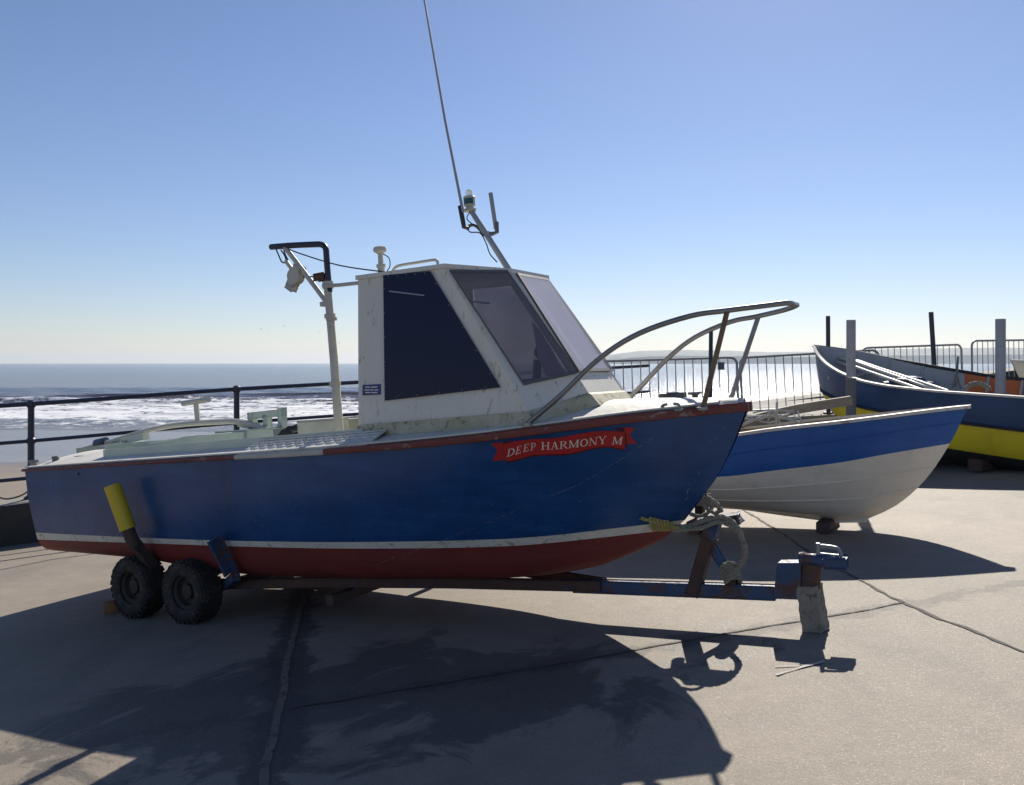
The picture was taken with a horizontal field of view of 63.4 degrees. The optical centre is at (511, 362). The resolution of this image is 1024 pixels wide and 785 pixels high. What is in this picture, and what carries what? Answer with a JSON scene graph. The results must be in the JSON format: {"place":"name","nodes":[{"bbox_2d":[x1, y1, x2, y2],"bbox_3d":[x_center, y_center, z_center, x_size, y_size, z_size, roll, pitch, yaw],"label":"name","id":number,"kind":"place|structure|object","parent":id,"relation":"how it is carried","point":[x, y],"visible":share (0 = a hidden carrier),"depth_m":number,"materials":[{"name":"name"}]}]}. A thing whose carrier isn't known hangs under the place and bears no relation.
{"place":"outdoors","nodes":[
{"label":"outdoors","id":0,"kind":"place"},
{"bbox_2d":[0,430,214,500],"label":"beach","id":1,"kind":"structure","parent":0,"point":[13,460],"depth_m":45.61,"materials":[{"name":"beige sand"}]},
{"bbox_2d":[0,363,1012,432],"bbox_3d":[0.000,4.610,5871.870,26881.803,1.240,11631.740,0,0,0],"label":"sea water","id":2,"kind":"structure","parent":0,"point":[22,382],"depth_m":170.88,"materials":[{"name":"liquid"}]},
{"bbox_2d":[0,460,1023,784],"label":"concrete slipway","id":3,"kind":"structure","parent":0,"point":[886,694],"depth_m":4.51,"materials":[{"name":"grey concrete"}]},
{"bbox_2d":[0,554,87,569],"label":"pavement joint","id":4,"kind":"object","parent":3,"relation":"on","point":[41,561],"visible":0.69,"depth_m":10.21,"materials":[{"name":"grey concrete"}]},
{"bbox_2d":[103,600,119,613],"bbox_3d":[-3.365,2.055,6.991,0.140,0.090,0.100,0,0,-23],"label":"brick","id":5,"kind":"object","parent":3,"relation":"on","point":[109,607],"visible":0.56,"depth_m":6.94,"materials":[{"name":"brown brick"}]},
{"bbox_2d":[259,591,305,784],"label":"pavement joint","id":6,"kind":"object","parent":3,"relation":"on","point":[264,767],"visible":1,"depth_m":4.36,"materials":[{"name":"grey concrete"}]},
{"bbox_2d":[104,482,848,624],"bbox_3d":[-0.486,1.486,6.154,5.594,1.156,2.242,0,0,31],"label":"trailer","id":7,"kind":"object","parent":3,"relation":"on","point":[187,591],"visible":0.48,"depth_m":6.01,"materials":[{"name":"metal"}]},
{"bbox_2d":[21,0,799,578],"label":"fishing boat","id":8,"kind":"object","parent":7,"relation":"on","point":[503,424],"visible":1,"depth_m":5.52,"materials":[{"name":"blue paint"}]},
{"bbox_2d":[0,491,26,499],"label":"stern line","id":9,"kind":"object","parent":8,"relation":"attached to","point":[13,497],"visible":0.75,"depth_m":8.80,"materials":[{"name":"grey fabric"}]},
{"bbox_2d":[277,424,297,435],"bbox_3d":[-1.646,0.639,6.728,0.530,0.321,0.470,0,0,0],"label":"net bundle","id":10,"kind":"object","parent":8,"relation":"in","point":[290,430],"visible":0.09,"depth_m":6.70,"materials":[{"name":"black fabric"}]},
{"bbox_2d":[640,516,688,531],"bbox_3d":[0.962,1.010,5.191,0.327,0.108,0.102,0,0,7],"label":"frayed lashing","id":11,"kind":"object","parent":8,"relation":"attached to","point":[663,525],"visible":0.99,"depth_m":5.18,"materials":[{"name":"yellow fabric"}]},
{"bbox_2d":[675,493,747,584],"bbox_3d":[1.241,1.087,5.086,0.216,0.572,0.460,0,0,-41],"label":"mooring rope","id":12,"kind":"object","parent":7,"relation":"on","point":[730,570],"visible":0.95,"depth_m":5.00,"materials":[{"name":"grey fabric"}]},
{"bbox_2d":[0,367,1017,546],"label":"sea wall","id":13,"kind":"structure","parent":3,"relation":"on","point":[16,524],"depth_m":12.12,"materials":[{"name":"concrete"}]},
{"bbox_2d":[0,364,649,498],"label":"sea railing","id":14,"kind":"object","parent":13,"relation":"on","point":[31,440],"visible":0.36,"depth_m":13.12,"materials":[{"name":"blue metal"}]},
{"bbox_2d":[287,602,903,708],"bbox_3d":[0.646,1.642,4.722,3.732,0.294,0.057,0,0,-14],"label":"pavement joint","id":15,"kind":"object","parent":3,"relation":"on","point":[580,659],"visible":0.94,"depth_m":4.64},
{"bbox_2d":[686,506,709,525],"bbox_3d":[1.911,1.561,8.428,0.120,0.235,0.500,0,0,32],"label":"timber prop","id":16,"kind":"object","parent":3,"relation":"on","point":[699,509],"visible":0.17,"depth_m":8.38,"materials":[{"name":"brown wood"}]},
{"bbox_2d":[776,661,825,674],"bbox_3d":[1.462,1.544,4.205,0.317,0.023,0.028,0,0,-24],"label":"chalk mark","id":17,"kind":"object","parent":3,"relation":"on","point":[802,666],"visible":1,"depth_m":4.22,"materials":[{"name":"white"}]},
{"bbox_2d":[797,582,829,633],"bbox_3d":[1.744,1.417,4.814,0.156,0.282,0.133,0,0,39],"label":"concrete block","id":18,"kind":"object","parent":3,"relation":"on","point":[812,611],"depth_m":4.77,"materials":[{"name":"grey concrete"}]},
{"bbox_2d":[816,518,839,533],"bbox_3d":[2.962,1.492,7.771,0.120,0.130,0.500,0,0,32],"label":"timber prop","id":19,"kind":"object","parent":3,"relation":"on","point":[826,525],"visible":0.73,"depth_m":7.58,"materials":[{"name":"brown wood"}]},
{"bbox_2d":[696,404,970,522],"bbox_3d":[1.994,0.943,8.376,4.630,1.169,1.648,0,0,32],"label":"rowing boat","id":20,"kind":"object","parent":19,"relation":"on","point":[860,468],"visible":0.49,"depth_m":7.37,"materials":[{"name":"blue paint"}]},
{"bbox_2d":[742,402,800,426],"bbox_3d":[2.529,0.508,8.179,0.616,0.255,0.375,0,0,0],"label":"tangled line","id":21,"kind":"object","parent":20,"relation":"in","point":[776,415],"visible":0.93,"depth_m":8.10,"materials":[{"name":"grey fabric"}]},
{"bbox_2d":[741,396,852,427],"bbox_3d":[3.004,0.520,8.807,1.423,0.324,0.061,0,0,-17],"label":"curved plank","id":22,"kind":"object","parent":20,"relation":"on","point":[812,406],"visible":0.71,"depth_m":8.85,"materials":[{"name":"grey wood"}]},
{"bbox_2d":[846,320,855,415],"bbox_3d":[3.926,0.522,9.600,0.280,2.041,0.280,0,0,0],"label":"guide post","id":23,"kind":"object","parent":3,"relation":"on","point":[851,356],"visible":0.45,"depth_m":9.55,"materials":[{"name":"grey plastic"}]},
{"bbox_2d":[744,510,1023,651],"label":"pavement joint","id":24,"kind":"object","parent":3,"relation":"on","point":[920,609],"visible":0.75,"depth_m":5.16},
{"bbox_2d":[812,319,1023,470],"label":"coble","id":25,"kind":"object","parent":3,"relation":"on","point":[990,429],"visible":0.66,"depth_m":11.45,"materials":[{"name":"blue paint"}]},
{"bbox_2d":[834,360,919,387],"bbox_3d":[5.399,0.162,12.322,0.130,0.469,2.465,0,0,-6],"label":"oar","id":26,"kind":"object","parent":25,"relation":"in","point":[842,362],"visible":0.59,"depth_m":12.20,"materials":[{"name":"white wood"}]},
{"bbox_2d":[837,356,936,389],"bbox_3d":[5.515,0.118,12.393,0.130,0.537,2.433,0,0,-10],"label":"oar","id":27,"kind":"object","parent":25,"relation":"in","point":[887,373],"visible":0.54,"depth_m":12.21,"materials":[{"name":"white wood"}]},
{"bbox_2d":[842,356,948,390],"bbox_3d":[5.581,0.133,12.244,0.130,0.521,2.530,0,0,-9],"label":"oar","id":28,"kind":"object","parent":25,"relation":"in","point":[925,383],"visible":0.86,"depth_m":11.81,"materials":[{"name":"white wood"}]},
{"bbox_2d":[882,376,935,388],"bbox_3d":[5.681,0.329,11.914,0.766,0.285,0.585,0,0,0],"label":"blue sheet","id":29,"kind":"object","parent":25,"relation":"in","point":[905,380],"visible":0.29,"depth_m":11.79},
{"bbox_2d":[952,356,961,388],"bbox_3d":[6.227,0.138,11.600,0.138,0.460,0.031,0,0,0],"label":"metal stake","id":30,"kind":"object","parent":25,"relation":"in","point":[956,380],"visible":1,"depth_m":11.59,"materials":[{"name":"grey paint"}]},
{"bbox_2d":[964,381,991,390],"bbox_3d":[6.301,0.313,11.259,0.379,0.137,0.172,0,0,0],"label":"lifebuoy","id":31,"kind":"object","parent":25,"relation":"in","point":[969,385],"visible":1,"depth_m":11.26,"materials":[{"name":"white plastic"}]},
{"bbox_2d":[968,458,995,470],"bbox_3d":[6.663,1.284,11.084,1.920,0.160,0.180,0,0,-35],"label":"timber baulk","id":32,"kind":"object","parent":3,"relation":"on","point":[979,464],"visible":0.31,"depth_m":10.55,"materials":[{"name":"wood"}]},
{"bbox_2d":[0,0,1023,362],"label":"sky","id":33,"kind":"structure","parent":0,"point":[862,161],"materials":[{"name":"blue"}]},
{"bbox_2d":[747,398,835,425],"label":"raised quay","id":34,"kind":"structure","parent":0,"point":[813,415],"depth_m":14.87,"materials":[{"name":"concrete"}]},
{"bbox_2d":[607,356,738,398],"bbox_3d":[2.682,0.475,14.300,2.461,1.114,0.616,-2,0,0],"label":"crowd barrier","id":35,"kind":"object","parent":34,"relation":"on","point":[684,359],"visible":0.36,"depth_m":14.29,"materials":[{"name":"grey metal"}]},
{"bbox_2d":[718,362,723,369],"bbox_3d":[3.585,0.051,14.220,0.110,0.130,0.020,0,0,0],"label":"barrier plate","id":36,"kind":"object","parent":35,"relation":"attached to","point":[720,365],"visible":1,"depth_m":14.21,"materials":[{"name":"grey paint"}]},
{"bbox_2d":[708,331,712,397],"bbox_3d":[3.392,0.213,14.200,0.174,1.522,0.174,0,0,0],"label":"pole","id":37,"kind":"object","parent":34,"relation":"on","point":[710,350],"visible":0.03,"depth_m":14.17,"materials":[{"name":"black metal"}]},
{"bbox_2d":[739,349,879,411],"bbox_3d":[5.165,0.378,14.324,2.461,1.114,0.616,-3,0,-1],"label":"crowd barrier","id":38,"kind":"object","parent":34,"relation":"on","point":[800,355],"visible":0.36,"depth_m":14.30,"materials":[{"name":"grey metal"}]},
{"bbox_2d":[823,316,831,413],"bbox_3d":[5.383,0.032,14.100,0.174,1.664,0.174,0,0,0],"label":"pole","id":39,"kind":"object","parent":34,"relation":"on","point":[828,411],"visible":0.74,"depth_m":14.07,"materials":[{"name":"black metal"}]},
{"bbox_2d":[863,344,962,369],"bbox_3d":[8.060,0.200,16.640,2.461,1.114,0.616,-2,1,-17],"label":"crowd barrier","id":40,"kind":"object","parent":34,"relation":"on","point":[925,346],"visible":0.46,"depth_m":16.72,"materials":[{"name":"grey metal"}]},
{"bbox_2d":[928,312,936,364],"bbox_3d":[7.857,-0.110,15.400,0.230,1.680,0.174,0,0,0],"label":"pole","id":41,"kind":"object","parent":34,"relation":"on","point":[932,339],"visible":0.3,"depth_m":15.37,"materials":[{"name":"black metal"}]},
{"bbox_2d":[971,339,1023,376],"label":"crowd barrier","id":42,"kind":"object","parent":34,"relation":"on","point":[993,341],"visible":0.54,"depth_m":17.01,"materials":[{"name":"grey metal"}]},
{"bbox_2d":[1010,359,1023,377],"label":"dinghy","id":43,"kind":"object","parent":34,"relation":"on","point":[1018,365],"visible":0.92,"depth_m":14.84,"materials":[{"name":"grey paint"}]},
{"bbox_2d":[605,347,1023,363],"bbox_3d":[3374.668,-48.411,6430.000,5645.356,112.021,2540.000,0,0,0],"label":"headland hills","id":44,"kind":"structure","parent":0,"point":[911,353],"depth_m":5203.58,"materials":[{"name":"grey"}]}
]}

